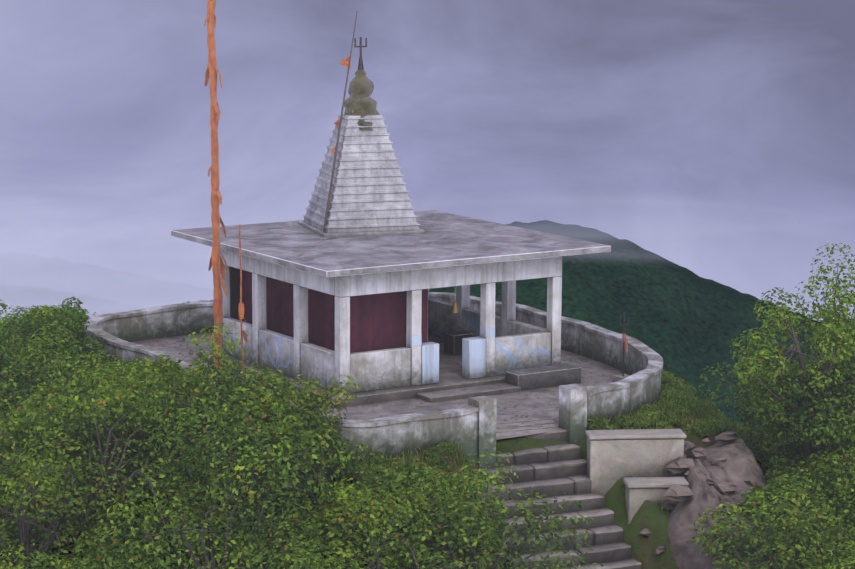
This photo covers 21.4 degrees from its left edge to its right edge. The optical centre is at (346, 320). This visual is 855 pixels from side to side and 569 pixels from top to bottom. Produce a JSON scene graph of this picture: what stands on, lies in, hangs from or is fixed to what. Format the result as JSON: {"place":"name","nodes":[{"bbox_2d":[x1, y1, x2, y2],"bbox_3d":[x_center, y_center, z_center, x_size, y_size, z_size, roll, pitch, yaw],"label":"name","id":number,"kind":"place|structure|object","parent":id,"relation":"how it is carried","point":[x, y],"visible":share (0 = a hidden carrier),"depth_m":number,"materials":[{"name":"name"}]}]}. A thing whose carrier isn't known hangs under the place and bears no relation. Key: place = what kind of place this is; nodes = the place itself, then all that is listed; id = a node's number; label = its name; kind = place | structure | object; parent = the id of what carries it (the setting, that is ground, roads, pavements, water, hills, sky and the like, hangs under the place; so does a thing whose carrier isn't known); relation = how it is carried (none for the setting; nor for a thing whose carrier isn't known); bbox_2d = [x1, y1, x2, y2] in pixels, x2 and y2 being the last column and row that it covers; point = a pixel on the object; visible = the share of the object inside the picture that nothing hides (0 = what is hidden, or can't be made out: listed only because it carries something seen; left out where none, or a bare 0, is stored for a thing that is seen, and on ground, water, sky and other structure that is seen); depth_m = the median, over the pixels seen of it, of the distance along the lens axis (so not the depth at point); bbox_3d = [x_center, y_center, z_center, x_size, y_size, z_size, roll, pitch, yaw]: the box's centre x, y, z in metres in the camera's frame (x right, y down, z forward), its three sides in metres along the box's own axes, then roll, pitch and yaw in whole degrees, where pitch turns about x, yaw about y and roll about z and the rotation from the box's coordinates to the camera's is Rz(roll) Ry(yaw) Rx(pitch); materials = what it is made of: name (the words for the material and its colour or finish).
{"place":"outdoors","nodes":[
{"label":"outdoors","id":0,"kind":"place"},
{"bbox_2d":[1,286,105,316],"bbox_3d":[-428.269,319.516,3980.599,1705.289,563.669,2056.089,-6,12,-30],"label":"range","id":1,"kind":"structure","parent":0,"point":[42,297],"depth_m":4560.21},
{"bbox_2d":[0,262,148,317],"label":"cloud","id":2,"kind":"structure","parent":0,"point":[61,292],"depth_m":2300.97,"materials":[{"name":"white"}]},
{"bbox_2d":[13,261,189,299],"bbox_3d":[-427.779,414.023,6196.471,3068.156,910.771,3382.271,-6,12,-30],"label":"range","id":3,"kind":"structure","parent":0,"point":[82,284],"depth_m":7007.50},
{"bbox_2d":[0,259,212,319],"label":"cloud","id":4,"kind":"structure","parent":0,"point":[137,277],"depth_m":2741.63,"materials":[{"name":"white"}]},
{"bbox_2d":[0,251,213,322],"bbox_3d":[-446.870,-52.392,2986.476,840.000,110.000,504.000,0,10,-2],"label":"hills","id":5,"kind":"structure","parent":0,"point":[17,254],"depth_m":2814.59,"materials":[{"name":"white"}]},
{"bbox_2d":[3,390,839,568],"bbox_3d":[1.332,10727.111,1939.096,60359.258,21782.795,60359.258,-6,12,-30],"label":"terrain","id":6,"kind":"structure","parent":0,"point":[652,517],"depth_m":40.97,"materials":[{"name":"green plant"}]},
{"bbox_2d":[84,292,662,469],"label":"boundary wall","id":7,"kind":"structure","parent":6,"relation":"on","point":[470,427],"depth_m":44.02,"materials":[{"name":"grey concrete"}]},
{"bbox_2d":[131,332,627,439],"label":"platform floor","id":8,"kind":"structure","parent":6,"relation":"on","point":[529,405],"depth_m":45.22,"materials":[{"name":"grey concrete"}]},
{"bbox_2d":[204,0,231,378],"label":"flag pole","id":9,"kind":"object","parent":8,"relation":"on","point":[217,265],"visible":0.81,"depth_m":46.38,"materials":[{"name":"cloth"},{"name":"bamboo"}]},
{"bbox_2d":[233,224,251,388],"bbox_3d":[-2.144,-0.161,46.341,0.320,3.650,0.320,-6,12,-30],"label":"flag pole","id":10,"kind":"object","parent":8,"relation":"on","point":[241,313],"visible":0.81,"depth_m":46.26,"materials":[{"name":"fabric"}]},
{"bbox_2d":[147,334,616,429],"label":"leaf litter","id":11,"kind":"object","parent":8,"relation":"on","point":[460,398],"visible":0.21,"depth_m":45.50,"materials":[{"name":"brown plant"}]},
{"bbox_2d":[171,210,610,406],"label":"temple","id":12,"kind":"structure","parent":8,"relation":"on","point":[371,318],"depth_m":46.57,"materials":[{"name":"white concrete"}]},
{"bbox_2d":[323,11,357,232],"bbox_3d":[-0.213,-4.262,48.678,0.209,4.750,1.275,7,12,34],"label":"flagpole","id":13,"kind":"object","parent":12,"relation":"on","point":[345,62],"visible":0.94,"depth_m":48.62,"materials":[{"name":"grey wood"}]},
{"bbox_2d":[298,37,424,236],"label":"temple spire","id":14,"kind":"structure","parent":12,"relation":"on","point":[369,193],"depth_m":48.81,"materials":[{"name":"white stone"}]},
{"bbox_2d":[450,301,459,313],"bbox_3d":[2.215,-0.268,46.226,0.216,0.240,0.211,-6,12,-30],"label":"temple bell","id":15,"kind":"object","parent":12,"relation":"hanging from","point":[455,309],"visible":0.98,"depth_m":46.17,"materials":[{"name":"gold metal"}]},
{"bbox_2d":[612,313,629,381],"bbox_3d":[5.712,0.635,46.576,0.320,1.600,0.320,-6,12,-30],"label":"trident","id":16,"kind":"object","parent":8,"relation":"on","point":[615,378],"visible":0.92,"depth_m":46.55,"materials":[{"name":"metal"}]},
{"bbox_2d":[0,296,854,568],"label":"shrub","id":17,"kind":"object","parent":6,"relation":"on","point":[119,386],"depth_m":38.24,"materials":[{"name":"green plant"}]},
{"bbox_2d":[24,339,847,568],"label":"grass","id":18,"kind":"structure","parent":6,"relation":"on","point":[674,389],"depth_m":43.45,"materials":[{"name":"green plant"}]},
{"bbox_2d":[481,418,641,568],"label":"stone stairs","id":19,"kind":"structure","parent":6,"relation":"on","point":[559,469],"depth_m":41.36,"materials":[{"name":"stone"}]},
{"bbox_2d":[469,431,799,562],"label":"loose rocks","id":20,"kind":"object","parent":6,"relation":"on","point":[674,493],"visible":0.48,"depth_m":41.53,"materials":[{"name":"grey stone"}]},
{"bbox_2d":[585,429,689,523],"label":"stair side blocks","id":21,"kind":"structure","parent":6,"relation":"on","point":[644,457],"depth_m":41.74,"materials":[{"name":"concrete"}]},
{"bbox_2d":[667,443,822,568],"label":"slope rock","id":22,"kind":"object","parent":6,"relation":"on","point":[738,465],"visible":0.4,"depth_m":40.84,"materials":[{"name":"grey stone"}]},
{"bbox_2d":[722,268,854,430],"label":"tree trunk","id":23,"kind":"object","parent":6,"relation":"on","point":[824,333],"visible":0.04,"depth_m":46.32,"materials":[{"name":"brown plant"}]},
{"bbox_2d":[698,243,854,458],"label":"tree leaves","id":24,"kind":"object","parent":23,"relation":"attached to","point":[814,306],"visible":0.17,"depth_m":46.19,"materials":[{"name":"green plant"}]},
{"bbox_2d":[729,283,854,482],"bbox_3d":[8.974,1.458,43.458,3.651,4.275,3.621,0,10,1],"label":"tree leaves","id":25,"kind":"object","parent":6,"relation":"on","point":[792,434],"visible":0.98,"depth_m":42.80,"materials":[{"name":"green plant"}]},
{"bbox_2d":[0,0,854,323],"label":"sky","id":26,"kind":"structure","parent":0,"point":[505,112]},
{"bbox_2d":[429,220,854,431],"bbox_3d":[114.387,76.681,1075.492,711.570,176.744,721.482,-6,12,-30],"label":"forest ridge","id":27,"kind":"structure","parent":0,"point":[688,325],"depth_m":1256.20,"materials":[{"name":"green plant"}]},
{"bbox_2d":[509,211,777,266],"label":"cloud","id":28,"kind":"structure","parent":0,"point":[712,222],"depth_m":1167.55,"materials":[{"name":"white"}]},
{"bbox_2d":[513,219,800,249],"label":"cloud","id":29,"kind":"structure","parent":0,"point":[668,234],"depth_m":1102.62,"materials":[{"name":"white"}]}
]}

